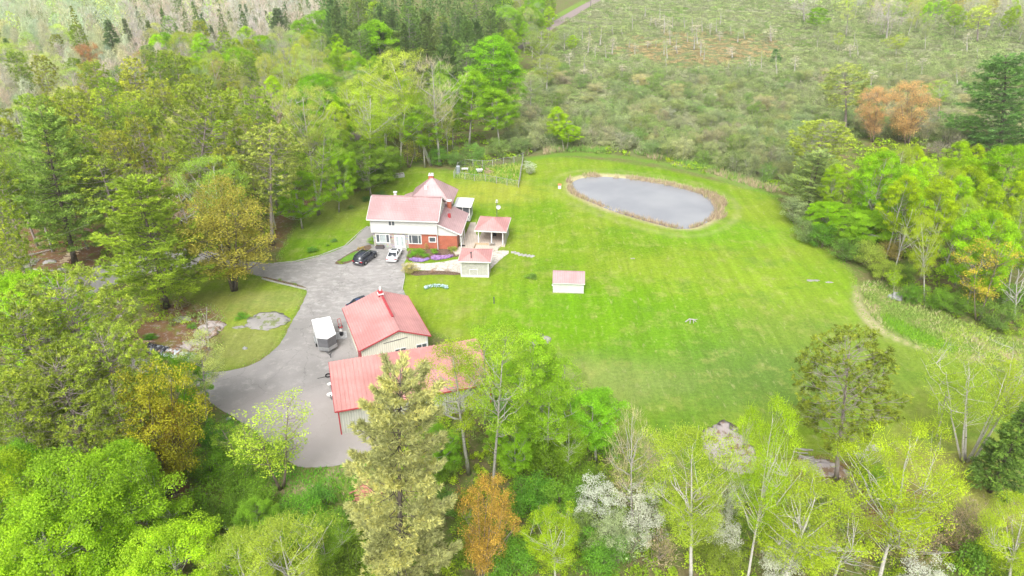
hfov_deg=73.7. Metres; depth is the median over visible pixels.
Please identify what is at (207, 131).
red pine tree
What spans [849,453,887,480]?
bush
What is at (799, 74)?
willow shrub
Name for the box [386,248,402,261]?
white sedan
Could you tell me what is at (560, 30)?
birch tree
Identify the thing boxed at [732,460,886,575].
birch tree
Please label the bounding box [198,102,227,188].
red pine tree
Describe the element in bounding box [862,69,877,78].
willow shrub
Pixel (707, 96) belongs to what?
willow shrub
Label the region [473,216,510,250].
pavilion
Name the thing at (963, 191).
aspen tree
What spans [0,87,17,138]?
silvery poplar tree
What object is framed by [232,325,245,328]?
rock
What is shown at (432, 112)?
birch tree
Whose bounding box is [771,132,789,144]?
willow shrub
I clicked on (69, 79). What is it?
bare tree
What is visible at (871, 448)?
rock
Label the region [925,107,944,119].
willow shrub
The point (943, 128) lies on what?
willow shrub
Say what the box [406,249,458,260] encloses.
planting bed
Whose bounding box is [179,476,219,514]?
shrub
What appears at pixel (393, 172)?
bush
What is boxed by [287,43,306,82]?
aspen tree
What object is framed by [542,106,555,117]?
willow shrub
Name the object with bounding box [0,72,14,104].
silvery poplar tree
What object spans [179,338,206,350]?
rock
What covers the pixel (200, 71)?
birch tree
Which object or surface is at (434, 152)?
bush
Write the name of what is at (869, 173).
maple tree
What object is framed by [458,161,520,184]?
garden weeds
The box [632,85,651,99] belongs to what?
willow shrub
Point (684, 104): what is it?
willow shrub
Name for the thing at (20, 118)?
birch tree
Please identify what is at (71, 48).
silvery poplar tree
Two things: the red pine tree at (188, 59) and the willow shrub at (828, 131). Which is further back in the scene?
the red pine tree at (188, 59)
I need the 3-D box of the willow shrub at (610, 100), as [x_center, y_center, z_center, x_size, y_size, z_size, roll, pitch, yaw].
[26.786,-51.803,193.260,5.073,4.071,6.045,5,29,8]
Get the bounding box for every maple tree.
[0,267,102,375]
[0,268,60,351]
[0,435,197,575]
[0,437,88,555]
[0,444,61,566]
[0,494,130,575]
[66,40,100,74]
[87,476,188,572]
[104,508,250,575]
[107,65,145,111]
[108,356,215,497]
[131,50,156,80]
[139,393,196,493]
[142,351,214,423]
[149,31,177,48]
[150,61,177,101]
[161,169,278,291]
[167,31,194,64]
[186,57,211,86]
[220,45,261,88]
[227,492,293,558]
[241,34,277,78]
[266,166,330,228]
[279,38,296,64]
[280,84,328,154]
[286,72,337,144]
[289,19,321,59]
[301,9,331,46]
[302,90,354,144]
[315,146,359,211]
[316,72,345,96]
[324,129,358,172]
[337,138,399,195]
[338,55,369,102]
[348,78,390,126]
[378,81,409,141]
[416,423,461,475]
[419,69,442,106]
[419,88,433,129]
[432,78,464,118]
[440,40,463,59]
[452,468,521,575]
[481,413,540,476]
[483,6,523,42]
[489,4,508,30]
[494,29,522,60]
[502,4,544,47]
[524,0,546,21]
[535,0,556,14]
[806,7,831,29]
[844,149,916,217]
[853,84,894,141]
[878,79,944,144]
[927,164,991,236]
[935,206,1023,303]
[949,156,1001,227]
[958,143,1023,218]
[989,202,1023,265]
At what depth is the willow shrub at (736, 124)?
168.64 m
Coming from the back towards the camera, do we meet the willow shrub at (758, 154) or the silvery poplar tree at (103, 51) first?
the silvery poplar tree at (103, 51)
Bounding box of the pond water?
[572,177,716,228]
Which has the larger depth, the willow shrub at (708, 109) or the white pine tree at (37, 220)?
the willow shrub at (708, 109)
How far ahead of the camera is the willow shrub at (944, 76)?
229.93 m
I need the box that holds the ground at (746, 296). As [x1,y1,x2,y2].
[0,0,1023,575]
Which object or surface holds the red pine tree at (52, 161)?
on the ground at (746, 296)
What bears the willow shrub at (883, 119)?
on the ground at (746, 296)
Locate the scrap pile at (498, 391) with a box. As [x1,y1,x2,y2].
[491,381,512,403]
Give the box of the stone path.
[405,250,508,272]
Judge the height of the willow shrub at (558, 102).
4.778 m
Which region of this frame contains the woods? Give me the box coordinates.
[0,0,1023,49]
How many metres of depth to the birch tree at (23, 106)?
142.38 m
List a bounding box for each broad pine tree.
[0,261,149,421]
[0,292,91,475]
[0,376,69,499]
[4,340,132,483]
[59,319,168,449]
[82,370,158,463]
[149,78,253,218]
[787,118,856,191]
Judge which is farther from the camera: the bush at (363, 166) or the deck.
the bush at (363, 166)
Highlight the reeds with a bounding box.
[565,169,729,228]
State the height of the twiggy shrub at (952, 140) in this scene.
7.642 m
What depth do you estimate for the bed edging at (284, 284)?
102.42 m
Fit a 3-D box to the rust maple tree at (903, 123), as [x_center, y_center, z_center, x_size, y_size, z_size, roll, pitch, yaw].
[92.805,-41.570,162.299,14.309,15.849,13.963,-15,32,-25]
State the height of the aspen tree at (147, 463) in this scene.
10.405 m
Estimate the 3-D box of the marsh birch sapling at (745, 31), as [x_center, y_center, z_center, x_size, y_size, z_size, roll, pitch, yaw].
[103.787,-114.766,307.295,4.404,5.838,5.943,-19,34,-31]
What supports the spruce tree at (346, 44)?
on the ground at (746, 296)
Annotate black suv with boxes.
[352,248,377,265]
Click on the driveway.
(297, 358)
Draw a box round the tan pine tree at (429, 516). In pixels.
[342,349,462,575]
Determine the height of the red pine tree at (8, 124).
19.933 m
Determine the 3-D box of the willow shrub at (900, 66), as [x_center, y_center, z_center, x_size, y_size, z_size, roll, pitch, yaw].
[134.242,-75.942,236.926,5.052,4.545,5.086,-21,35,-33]
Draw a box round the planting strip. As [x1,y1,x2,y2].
[411,270,460,275]
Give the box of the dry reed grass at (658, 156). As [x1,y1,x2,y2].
[524,143,780,191]
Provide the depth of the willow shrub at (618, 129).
170.37 m
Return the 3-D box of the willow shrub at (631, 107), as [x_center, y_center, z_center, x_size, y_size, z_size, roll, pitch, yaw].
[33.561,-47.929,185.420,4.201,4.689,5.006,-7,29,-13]
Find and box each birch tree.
[0,37,18,61]
[0,42,40,81]
[0,145,53,251]
[2,231,40,272]
[3,105,39,177]
[5,151,40,212]
[9,100,38,139]
[15,31,41,57]
[35,58,64,97]
[37,52,71,86]
[44,82,89,120]
[45,23,73,56]
[60,66,90,90]
[88,130,127,194]
[126,90,155,131]
[133,49,152,77]
[140,28,162,43]
[144,22,166,31]
[158,121,190,196]
[166,105,205,187]
[166,153,251,253]
[168,30,191,65]
[170,38,187,55]
[182,41,203,60]
[187,32,203,56]
[187,65,218,95]
[189,519,307,575]
[196,52,216,75]
[197,52,225,90]
[208,58,229,89]
[221,57,245,89]
[225,67,248,97]
[225,501,342,575]
[229,45,247,72]
[234,76,255,124]
[248,154,283,229]
[254,51,281,94]
[255,57,276,107]
[258,38,279,73]
[266,32,280,58]
[268,26,288,75]
[269,63,298,125]
[269,80,336,213]
[274,47,301,87]
[278,28,305,73]
[287,59,313,84]
[289,46,311,78]
[290,33,308,58]
[290,39,313,69]
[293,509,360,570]
[296,47,325,80]
[307,52,327,70]
[309,33,329,68]
[309,67,330,89]
[310,39,325,55]
[317,63,339,82]
[321,48,329,71]
[323,80,347,114]
[324,112,349,139]
[334,70,355,91]
[336,72,394,136]
[338,82,411,190]
[340,51,363,72]
[347,65,368,100]
[354,48,432,165]
[366,86,394,150]
[371,82,396,146]
[378,89,434,162]
[419,96,433,145]
[428,71,455,134]
[433,103,455,151]
[495,21,514,35]
[499,4,515,21]
[515,0,524,7]
[515,499,582,575]
[520,7,538,48]
[520,29,563,61]
[520,74,549,105]
[525,24,539,58]
[530,3,544,28]
[530,54,560,88]
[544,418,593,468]
[554,24,576,50]
[641,420,759,575]
[720,387,806,575]
[730,60,743,74]
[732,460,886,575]
[751,456,825,540]
[812,25,822,44]
[829,411,973,575]
[832,33,845,45]
[849,164,877,212]
[881,34,909,55]
[883,142,916,213]
[884,270,902,291]
[885,0,904,37]
[902,212,943,300]
[907,2,922,35]
[908,318,1023,462]
[913,0,927,27]
[917,160,947,214]
[918,14,934,44]
[924,78,951,110]
[930,166,971,238]
[939,196,982,271]
[969,487,1023,575]
[971,353,1023,462]
[975,0,993,31]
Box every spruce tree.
[2,36,32,92]
[20,76,31,91]
[101,18,124,61]
[122,16,138,54]
[144,20,151,44]
[209,23,216,52]
[269,6,289,45]
[327,0,336,33]
[330,3,347,57]
[333,0,343,37]
[341,14,351,40]
[343,26,351,51]
[373,11,379,75]
[376,2,386,46]
[398,19,419,88]
[418,21,434,87]
[441,23,455,61]
[454,15,465,65]
[467,41,480,104]
[769,49,782,62]
[965,401,1023,504]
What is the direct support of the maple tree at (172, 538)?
on the ground at (746, 296)
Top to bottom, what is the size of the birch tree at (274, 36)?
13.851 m
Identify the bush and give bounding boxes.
[28,470,78,505]
[142,333,157,340]
[154,496,212,537]
[179,462,213,485]
[183,444,236,485]
[194,491,238,539]
[198,417,237,449]
[211,454,269,506]
[217,472,285,532]
[222,428,272,471]
[266,487,327,549]
[293,505,352,553]
[315,527,372,575]
[336,169,359,186]
[356,149,384,178]
[357,545,403,575]
[362,195,370,201]
[367,236,373,244]
[372,155,401,183]
[373,190,387,194]
[385,151,406,170]
[400,262,419,274]
[410,248,425,255]
[411,539,435,575]
[423,481,461,525]
[426,144,451,165]
[427,437,468,485]
[446,145,467,166]
[448,246,457,252]
[451,508,509,566]
[464,141,486,162]
[485,136,510,157]
[485,529,540,575]
[487,399,517,433]
[497,427,542,470]
[501,469,560,527]
[508,137,532,154]
[525,415,571,475]
[527,431,588,482]
[539,468,595,526]
[553,414,581,445]
[554,452,607,500]
[560,504,620,556]
[572,523,632,575]
[686,526,726,561]
[702,535,747,575]
[742,511,784,548]
[780,195,817,222]
[790,215,822,242]
[805,221,839,246]
[830,237,865,261]
[849,239,887,268]
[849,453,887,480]
[856,464,908,508]
[867,258,906,281]
[874,239,907,260]
[887,264,916,282]
[896,282,925,304]
[915,285,960,310]
[936,289,982,316]
[958,278,992,300]
[961,529,1023,575]
[973,297,1023,331]
[994,280,1023,309]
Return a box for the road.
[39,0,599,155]
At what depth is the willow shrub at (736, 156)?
146.25 m
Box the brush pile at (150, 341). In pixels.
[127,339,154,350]
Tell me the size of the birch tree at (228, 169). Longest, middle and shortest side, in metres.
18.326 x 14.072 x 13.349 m
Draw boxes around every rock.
[42,259,56,263]
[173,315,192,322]
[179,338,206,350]
[193,327,218,338]
[197,320,226,330]
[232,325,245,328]
[245,311,289,330]
[528,334,550,344]
[701,420,754,468]
[724,454,763,474]
[793,455,849,476]
[856,443,879,450]
[887,292,902,300]
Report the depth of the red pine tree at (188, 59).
184.66 m
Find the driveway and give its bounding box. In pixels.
[63,226,407,467]
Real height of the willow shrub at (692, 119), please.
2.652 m
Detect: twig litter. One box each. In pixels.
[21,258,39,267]
[57,250,80,262]
[793,448,820,476]
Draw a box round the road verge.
[512,0,589,43]
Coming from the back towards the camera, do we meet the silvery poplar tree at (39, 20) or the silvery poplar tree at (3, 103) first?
the silvery poplar tree at (39, 20)
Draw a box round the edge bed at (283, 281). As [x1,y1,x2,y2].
[262,277,305,287]
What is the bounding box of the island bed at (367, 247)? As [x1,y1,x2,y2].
[335,245,371,263]
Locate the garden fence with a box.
[453,154,522,187]
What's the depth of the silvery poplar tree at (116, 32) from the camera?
241.56 m
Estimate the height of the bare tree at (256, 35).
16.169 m
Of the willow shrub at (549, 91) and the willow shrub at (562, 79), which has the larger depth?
the willow shrub at (562, 79)
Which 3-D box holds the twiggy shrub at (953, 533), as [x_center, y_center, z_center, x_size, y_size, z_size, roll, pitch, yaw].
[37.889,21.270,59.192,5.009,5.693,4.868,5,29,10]
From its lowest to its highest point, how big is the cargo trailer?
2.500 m
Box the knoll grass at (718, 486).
[624,441,850,566]
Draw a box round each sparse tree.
[209,422,260,469]
[224,387,312,490]
[394,124,430,167]
[950,237,1023,320]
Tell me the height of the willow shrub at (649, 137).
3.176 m
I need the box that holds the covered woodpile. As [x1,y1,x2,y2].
[143,342,196,360]
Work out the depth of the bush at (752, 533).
59.71 m
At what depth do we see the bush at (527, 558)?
55.85 m
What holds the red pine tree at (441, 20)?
on the ground at (746, 296)
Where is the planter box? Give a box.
[375,245,383,248]
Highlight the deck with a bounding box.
[452,222,500,255]
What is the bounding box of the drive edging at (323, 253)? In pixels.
[274,226,367,263]
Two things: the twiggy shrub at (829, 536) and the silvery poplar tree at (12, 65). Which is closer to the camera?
the twiggy shrub at (829, 536)
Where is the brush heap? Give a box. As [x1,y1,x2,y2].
[349,478,374,502]
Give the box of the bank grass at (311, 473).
[213,413,369,503]
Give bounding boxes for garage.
[342,286,430,356]
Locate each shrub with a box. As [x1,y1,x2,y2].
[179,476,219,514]
[186,322,196,328]
[235,312,249,320]
[261,434,293,464]
[306,475,335,511]
[307,246,318,252]
[327,497,366,543]
[499,117,526,135]
[502,127,521,142]
[508,135,528,148]
[513,115,528,128]
[516,119,549,142]
[518,75,533,88]
[520,122,536,137]
[522,72,540,84]
[522,103,539,120]
[523,273,536,279]
[526,129,542,151]
[531,96,544,112]
[535,115,554,138]
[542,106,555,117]
[543,77,553,86]
[543,132,560,146]
[544,86,560,96]
[545,92,566,106]
[548,109,570,123]
[552,74,571,86]
[552,86,570,103]
[553,70,566,77]
[555,63,569,74]
[558,84,573,93]
[559,103,572,115]
[564,123,580,140]
[569,67,583,73]
[569,114,590,131]
[570,126,590,143]
[573,74,589,87]
[574,74,591,82]
[578,90,597,103]
[579,103,601,121]
[580,126,601,139]
[586,82,601,90]
[586,99,607,116]
[588,114,607,136]
[589,433,621,462]
[596,134,614,147]
[598,124,622,140]
[599,98,613,109]
[602,68,617,78]
[603,509,650,566]
[604,102,621,119]
[605,78,617,85]
[607,124,630,135]
[608,64,618,73]
[609,114,633,128]
[610,84,624,99]
[611,81,627,88]
[614,132,638,149]
[615,71,631,81]
[617,98,627,112]
[618,89,633,105]
[623,127,647,144]
[625,83,635,94]
[625,116,647,137]
[626,102,642,113]
[626,122,649,132]
[628,110,644,119]
[631,67,647,75]
[632,73,653,85]
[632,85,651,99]
[634,113,649,123]
[634,525,681,571]
[640,132,664,144]
[640,139,663,154]
[641,98,653,111]
[645,76,658,89]
[647,95,663,107]
[647,120,673,130]
[648,103,662,116]
[649,67,665,76]
[653,125,665,138]
[654,71,664,84]
[655,109,670,124]
[655,128,684,140]
[657,89,671,97]
[657,132,684,157]
[659,107,678,120]
[659,128,678,144]
[663,99,684,115]
[664,82,686,95]
[665,119,683,129]
[668,128,696,151]
[669,91,683,101]
[669,96,687,111]
[669,136,695,159]
[673,115,699,124]
[679,117,693,132]
[679,125,695,137]
[679,132,698,144]
[680,81,693,92]
[683,99,702,111]
[684,88,699,98]
[686,72,700,88]
[686,143,710,157]
[691,84,704,93]
[693,132,713,145]
[694,150,712,163]
[695,105,715,114]
[696,74,711,86]
[696,107,718,120]
[697,112,716,128]
[698,128,726,148]
[699,126,713,134]
[700,68,717,78]
[702,139,720,156]
[703,92,717,105]
[703,139,728,154]
[708,109,727,127]
[710,153,730,168]
[714,88,728,102]
[714,121,739,146]
[718,132,745,151]
[720,110,735,120]
[722,98,736,109]
[722,112,745,125]
[723,81,736,91]
[723,146,750,171]
[727,77,747,86]
[727,119,746,135]
[731,132,758,154]
[731,152,748,166]
[733,122,747,138]
[736,124,764,146]
[737,125,760,150]
[740,65,759,77]
[740,152,761,175]
[743,92,754,100]
[744,138,773,158]
[745,99,766,116]
[750,93,774,110]
[752,115,770,131]
[752,148,767,174]
[755,164,778,181]
[756,76,770,85]
[758,125,774,143]
[758,135,777,154]
[759,118,774,131]
[763,107,784,124]
[764,82,783,90]
[765,144,783,164]
[766,134,788,158]
[768,72,782,80]
[771,113,793,127]
[771,120,788,131]
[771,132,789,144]
[772,145,797,169]
[773,116,794,137]
[773,161,794,178]
[774,99,786,112]
[776,127,795,151]
[777,138,797,158]
[778,87,795,98]
[778,100,794,111]
[779,78,796,86]
[782,81,796,92]
[782,116,810,140]
[785,71,803,82]
[785,93,797,104]
[785,125,803,148]
[788,146,811,162]
[790,112,810,123]
[792,112,815,125]
[793,68,813,81]
[797,132,817,151]
[800,103,816,115]
[800,103,820,113]
[806,515,846,558]
[811,75,824,83]
[815,113,828,120]
[817,66,831,78]
[818,124,837,142]
[820,118,841,134]
[821,78,838,91]
[822,90,838,104]
[822,468,881,524]
[834,109,860,123]
[837,83,856,99]
[850,115,873,131]
[859,120,876,136]
[861,127,882,136]
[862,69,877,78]
[866,103,887,116]
[872,115,888,124]
[873,75,888,86]
[880,108,900,117]
[883,87,898,101]
[885,116,898,132]
[888,75,902,85]
[888,101,911,112]
[891,116,918,139]
[891,530,948,575]
[893,63,906,75]
[898,74,921,91]
[899,70,918,80]
[915,74,936,83]
[918,118,939,141]
[922,96,939,110]
[923,140,947,156]
[923,504,982,555]
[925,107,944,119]
[928,78,945,87]
[934,92,953,103]
[936,121,958,136]
[937,128,965,143]
[938,71,950,80]
[940,126,968,153]
[941,108,966,119]
[946,110,970,123]
[946,494,1021,543]
[946,539,1001,575]
[951,67,965,76]
[954,129,984,140]
[956,94,971,102]
[961,108,981,116]
[961,113,990,132]
[970,139,1002,157]
[1004,128,1020,145]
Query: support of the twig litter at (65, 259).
on the ground at (746, 296)
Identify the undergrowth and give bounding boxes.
[0,35,1023,575]
[500,0,1023,180]
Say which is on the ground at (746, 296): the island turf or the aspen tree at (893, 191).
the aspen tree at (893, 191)
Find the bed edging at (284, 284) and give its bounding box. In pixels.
[261,278,306,289]
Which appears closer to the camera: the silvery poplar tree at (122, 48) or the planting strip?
the planting strip
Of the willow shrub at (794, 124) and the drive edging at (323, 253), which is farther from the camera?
the willow shrub at (794, 124)
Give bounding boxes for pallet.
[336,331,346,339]
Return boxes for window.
[375,234,389,242]
[388,221,394,225]
[408,234,421,243]
[416,343,427,347]
[428,237,435,242]
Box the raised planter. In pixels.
[394,172,404,177]
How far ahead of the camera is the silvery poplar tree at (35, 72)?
198.88 m
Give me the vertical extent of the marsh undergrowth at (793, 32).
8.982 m
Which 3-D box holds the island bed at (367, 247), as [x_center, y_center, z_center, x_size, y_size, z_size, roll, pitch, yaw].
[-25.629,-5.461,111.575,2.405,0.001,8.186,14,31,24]
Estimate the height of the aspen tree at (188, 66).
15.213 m
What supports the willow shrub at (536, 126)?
on the ground at (746, 296)
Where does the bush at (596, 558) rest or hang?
on the ground at (746, 296)
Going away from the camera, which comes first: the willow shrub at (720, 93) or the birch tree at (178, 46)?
the willow shrub at (720, 93)
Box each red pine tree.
[0,108,27,147]
[0,116,28,218]
[0,134,32,175]
[0,136,38,246]
[0,160,19,257]
[0,160,32,268]
[0,196,35,270]
[0,222,26,323]
[4,51,34,90]
[13,93,46,145]
[26,93,71,187]
[30,55,59,97]
[34,163,74,238]
[35,111,80,209]
[38,95,64,121]
[42,145,67,216]
[46,159,88,248]
[48,34,65,60]
[51,87,87,135]
[55,139,88,221]
[57,97,101,174]
[57,152,146,259]
[60,68,76,91]
[61,58,88,88]
[61,92,95,141]
[62,85,90,120]
[62,126,84,157]
[66,143,113,249]
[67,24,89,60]
[67,122,109,219]
[75,113,118,210]
[76,61,107,100]
[81,60,113,106]
[81,90,102,121]
[87,87,124,161]
[90,103,124,177]
[93,129,143,227]
[95,77,128,165]
[101,97,134,168]
[112,90,151,184]
[114,80,140,117]
[116,71,141,105]
[117,100,156,191]
[118,56,148,104]
[121,116,165,190]
[124,90,155,175]
[140,45,157,83]
[141,107,171,181]
[145,50,175,98]
[145,77,177,126]
[148,87,179,161]
[152,138,185,223]
[153,50,184,97]
[161,15,179,43]
[163,52,193,99]
[167,109,205,158]
[173,55,197,80]
[175,73,203,100]
[175,134,205,197]
[176,95,207,172]
[180,120,218,204]
[191,19,209,36]
[191,20,211,50]
[196,72,215,103]
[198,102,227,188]
[204,104,235,183]
[205,145,248,245]
[207,135,236,215]
[211,149,241,224]
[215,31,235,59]
[218,61,240,114]
[220,88,247,164]
[225,80,243,111]
[234,113,261,193]
[234,120,303,245]
[236,54,260,116]
[238,86,277,178]
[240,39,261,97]
[241,99,278,208]
[264,66,282,116]
[267,121,287,164]
[267,123,304,218]
[289,76,307,110]
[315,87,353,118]
[346,0,369,42]
[348,28,372,62]
[351,12,362,34]
[366,9,379,41]
[381,10,395,30]
[395,5,422,58]
[413,15,431,47]
[432,15,449,46]
[448,9,461,36]
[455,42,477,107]
[464,0,486,31]
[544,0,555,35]
[818,62,873,131]
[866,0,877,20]
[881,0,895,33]
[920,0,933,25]
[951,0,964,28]
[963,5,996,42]
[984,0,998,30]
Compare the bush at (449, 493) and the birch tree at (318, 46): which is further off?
the birch tree at (318, 46)
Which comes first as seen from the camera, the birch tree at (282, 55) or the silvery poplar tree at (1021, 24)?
the birch tree at (282, 55)
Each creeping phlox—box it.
[409,257,429,261]
[431,254,453,259]
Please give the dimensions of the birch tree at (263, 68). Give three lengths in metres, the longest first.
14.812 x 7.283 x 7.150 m
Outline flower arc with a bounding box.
[423,284,448,288]
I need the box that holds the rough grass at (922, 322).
[860,279,1023,381]
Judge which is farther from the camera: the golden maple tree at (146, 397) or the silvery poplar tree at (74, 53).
the silvery poplar tree at (74, 53)
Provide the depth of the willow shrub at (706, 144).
153.78 m
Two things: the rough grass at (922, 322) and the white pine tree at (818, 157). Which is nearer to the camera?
the rough grass at (922, 322)
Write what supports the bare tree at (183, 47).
on the ground at (746, 296)
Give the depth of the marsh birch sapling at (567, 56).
248.20 m
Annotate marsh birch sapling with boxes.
[562,52,573,65]
[579,54,589,69]
[584,35,592,53]
[595,25,606,45]
[602,42,608,56]
[639,4,649,16]
[659,16,669,33]
[660,38,668,55]
[661,43,669,58]
[687,30,700,49]
[690,24,701,44]
[696,17,706,31]
[712,15,720,32]
[727,46,736,57]
[739,28,748,39]
[757,50,764,70]
[762,27,776,41]
[769,61,783,74]
[789,56,801,70]
[843,44,856,58]
[849,30,859,45]
[852,37,860,55]
[865,70,877,85]
[900,57,911,69]
[915,58,930,73]
[953,67,961,83]
[960,33,972,51]
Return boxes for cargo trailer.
[312,316,336,357]
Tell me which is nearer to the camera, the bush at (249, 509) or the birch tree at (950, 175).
the bush at (249, 509)
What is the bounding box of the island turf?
[340,251,357,261]
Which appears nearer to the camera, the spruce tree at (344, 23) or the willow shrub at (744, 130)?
the willow shrub at (744, 130)
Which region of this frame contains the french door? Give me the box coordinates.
[394,235,405,247]
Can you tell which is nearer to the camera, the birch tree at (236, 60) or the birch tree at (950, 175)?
the birch tree at (950, 175)
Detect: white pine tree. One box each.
[0,105,115,264]
[87,173,227,308]
[321,5,343,57]
[339,22,371,71]
[367,19,386,74]
[381,46,397,81]
[382,8,399,33]
[386,31,415,75]
[407,22,423,73]
[410,8,436,54]
[414,11,440,73]
[427,44,458,99]
[433,33,462,91]
[435,22,452,56]
[451,19,484,80]
[453,15,467,47]
[463,17,489,73]
[466,21,492,72]
[481,8,505,71]
[492,17,509,48]
[778,147,847,213]
[936,51,1023,149]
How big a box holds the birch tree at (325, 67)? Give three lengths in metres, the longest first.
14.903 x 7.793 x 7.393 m
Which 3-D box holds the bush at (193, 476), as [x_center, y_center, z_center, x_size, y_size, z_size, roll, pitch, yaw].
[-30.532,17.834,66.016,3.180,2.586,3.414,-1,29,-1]
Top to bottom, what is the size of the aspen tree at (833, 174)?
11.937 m
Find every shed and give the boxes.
[328,338,491,434]
[458,248,492,277]
[552,270,584,293]
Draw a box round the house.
[366,173,473,249]
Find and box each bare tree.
[0,112,47,205]
[54,71,87,96]
[60,71,94,107]
[93,57,124,102]
[96,61,130,106]
[118,21,143,46]
[119,55,151,105]
[123,35,151,70]
[124,167,159,237]
[127,22,143,47]
[132,33,150,58]
[133,28,149,54]
[133,124,174,203]
[134,68,162,129]
[148,171,204,232]
[175,41,191,62]
[177,43,196,61]
[179,21,192,35]
[212,120,260,213]
[228,92,266,172]
[247,28,264,55]
[256,75,281,107]
[260,91,287,136]
[269,39,297,84]
[402,54,468,165]
[604,402,666,530]
[779,0,818,21]
[859,0,912,39]
[870,0,885,26]
[984,8,999,36]
[997,0,1015,28]
[1002,0,1018,27]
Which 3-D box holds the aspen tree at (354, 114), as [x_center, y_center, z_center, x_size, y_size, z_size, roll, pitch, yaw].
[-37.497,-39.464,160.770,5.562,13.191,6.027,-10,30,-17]
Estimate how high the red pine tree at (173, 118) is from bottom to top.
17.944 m
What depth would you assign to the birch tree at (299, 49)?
198.81 m
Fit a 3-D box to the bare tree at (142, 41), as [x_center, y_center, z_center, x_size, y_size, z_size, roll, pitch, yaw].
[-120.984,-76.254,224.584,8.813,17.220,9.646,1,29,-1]
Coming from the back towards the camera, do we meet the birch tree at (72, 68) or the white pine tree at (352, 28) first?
the white pine tree at (352, 28)
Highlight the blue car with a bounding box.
[345,295,364,305]
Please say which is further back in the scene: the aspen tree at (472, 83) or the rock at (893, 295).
the aspen tree at (472, 83)
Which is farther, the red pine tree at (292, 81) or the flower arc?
the red pine tree at (292, 81)
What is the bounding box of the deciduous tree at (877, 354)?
[782,323,913,482]
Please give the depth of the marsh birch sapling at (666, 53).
264.07 m
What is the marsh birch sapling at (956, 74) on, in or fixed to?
on the ground at (746, 296)
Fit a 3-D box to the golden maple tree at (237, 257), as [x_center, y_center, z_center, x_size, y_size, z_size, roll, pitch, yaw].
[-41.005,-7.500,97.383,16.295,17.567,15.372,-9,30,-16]
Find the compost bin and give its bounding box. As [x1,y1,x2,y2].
[456,165,459,174]
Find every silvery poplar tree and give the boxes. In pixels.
[0,19,16,47]
[0,24,18,52]
[0,62,29,117]
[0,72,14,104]
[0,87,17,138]
[0,101,10,147]
[1,47,21,68]
[8,28,23,57]
[8,63,22,94]
[8,92,24,120]
[15,76,36,103]
[16,24,37,48]
[18,43,37,66]
[21,87,37,108]
[23,40,45,89]
[25,54,51,94]
[26,22,44,53]
[27,54,48,89]
[30,15,48,50]
[34,17,55,56]
[36,21,56,56]
[42,43,68,80]
[49,30,68,62]
[53,42,67,72]
[61,46,83,74]
[64,41,84,74]
[64,46,86,86]
[73,26,91,57]
[77,30,95,59]
[84,12,102,39]
[85,31,103,59]
[90,36,112,65]
[92,24,106,52]
[97,52,110,69]
[101,24,122,43]
[101,55,115,89]
[102,44,115,60]
[103,49,123,79]
[111,42,119,61]
[115,43,130,56]
[116,48,125,64]
[120,33,136,72]
[152,44,163,68]
[207,33,222,60]
[225,21,237,38]
[232,34,246,72]
[247,18,264,49]
[257,20,268,38]
[961,0,979,25]
[1018,7,1023,38]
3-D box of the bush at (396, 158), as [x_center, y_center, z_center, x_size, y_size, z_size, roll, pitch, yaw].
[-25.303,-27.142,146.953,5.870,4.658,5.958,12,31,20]
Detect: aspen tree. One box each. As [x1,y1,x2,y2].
[102,436,161,523]
[148,33,169,49]
[171,327,227,422]
[176,64,195,92]
[184,56,202,85]
[188,32,213,67]
[197,59,215,77]
[208,50,221,79]
[211,117,247,201]
[222,40,235,56]
[230,39,244,65]
[236,25,255,50]
[259,75,286,122]
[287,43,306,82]
[300,118,343,215]
[303,29,318,61]
[316,126,343,188]
[320,101,350,138]
[322,52,343,82]
[324,33,345,65]
[329,46,349,78]
[331,41,347,68]
[341,93,361,146]
[344,50,363,72]
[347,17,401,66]
[359,124,385,171]
[362,1,386,25]
[362,57,387,91]
[363,111,386,150]
[366,55,384,75]
[384,70,395,94]
[394,70,408,91]
[396,95,423,158]
[398,76,418,128]
[401,104,443,167]
[407,89,430,151]
[413,336,502,475]
[431,62,453,119]
[439,91,465,148]
[443,69,498,144]
[444,64,458,86]
[450,323,512,426]
[457,320,534,494]
[458,33,528,129]
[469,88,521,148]
[481,57,527,130]
[489,326,577,468]
[506,30,519,52]
[519,21,530,42]
[519,378,581,467]
[524,371,563,425]
[536,18,546,44]
[537,355,587,422]
[543,6,556,38]
[546,106,571,148]
[554,386,630,462]
[558,124,582,150]
[565,35,578,48]
[801,201,862,236]
[817,163,852,224]
[827,209,899,249]
[834,0,858,35]
[862,146,891,201]
[875,173,923,256]
[884,168,929,244]
[895,0,912,30]
[900,145,926,209]
[902,157,938,234]
[905,177,962,279]
[919,2,934,32]
[923,370,969,438]
[928,174,976,257]
[931,139,971,179]
[933,0,949,22]
[943,4,967,37]
[953,207,996,285]
[958,143,986,180]
[965,178,1005,239]
[972,159,1002,196]
[985,213,1021,272]
[994,198,1023,300]
[997,169,1023,222]
[1000,7,1016,39]
[1005,0,1019,23]
[1007,168,1023,206]
[1008,225,1023,293]
[1009,4,1022,35]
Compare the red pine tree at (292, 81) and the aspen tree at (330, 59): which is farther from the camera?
the aspen tree at (330, 59)
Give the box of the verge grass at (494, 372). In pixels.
[90,182,1023,478]
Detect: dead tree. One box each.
[195,305,220,350]
[823,523,883,575]
[894,207,924,264]
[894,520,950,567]
[988,264,1023,320]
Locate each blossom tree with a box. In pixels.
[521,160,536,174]
[573,469,624,529]
[586,505,633,562]
[616,482,669,549]
[705,512,743,557]
[716,473,752,519]
[758,542,804,575]
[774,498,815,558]
[896,548,955,575]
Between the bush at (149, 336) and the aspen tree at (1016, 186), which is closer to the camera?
the bush at (149, 336)
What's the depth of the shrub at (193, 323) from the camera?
91.59 m

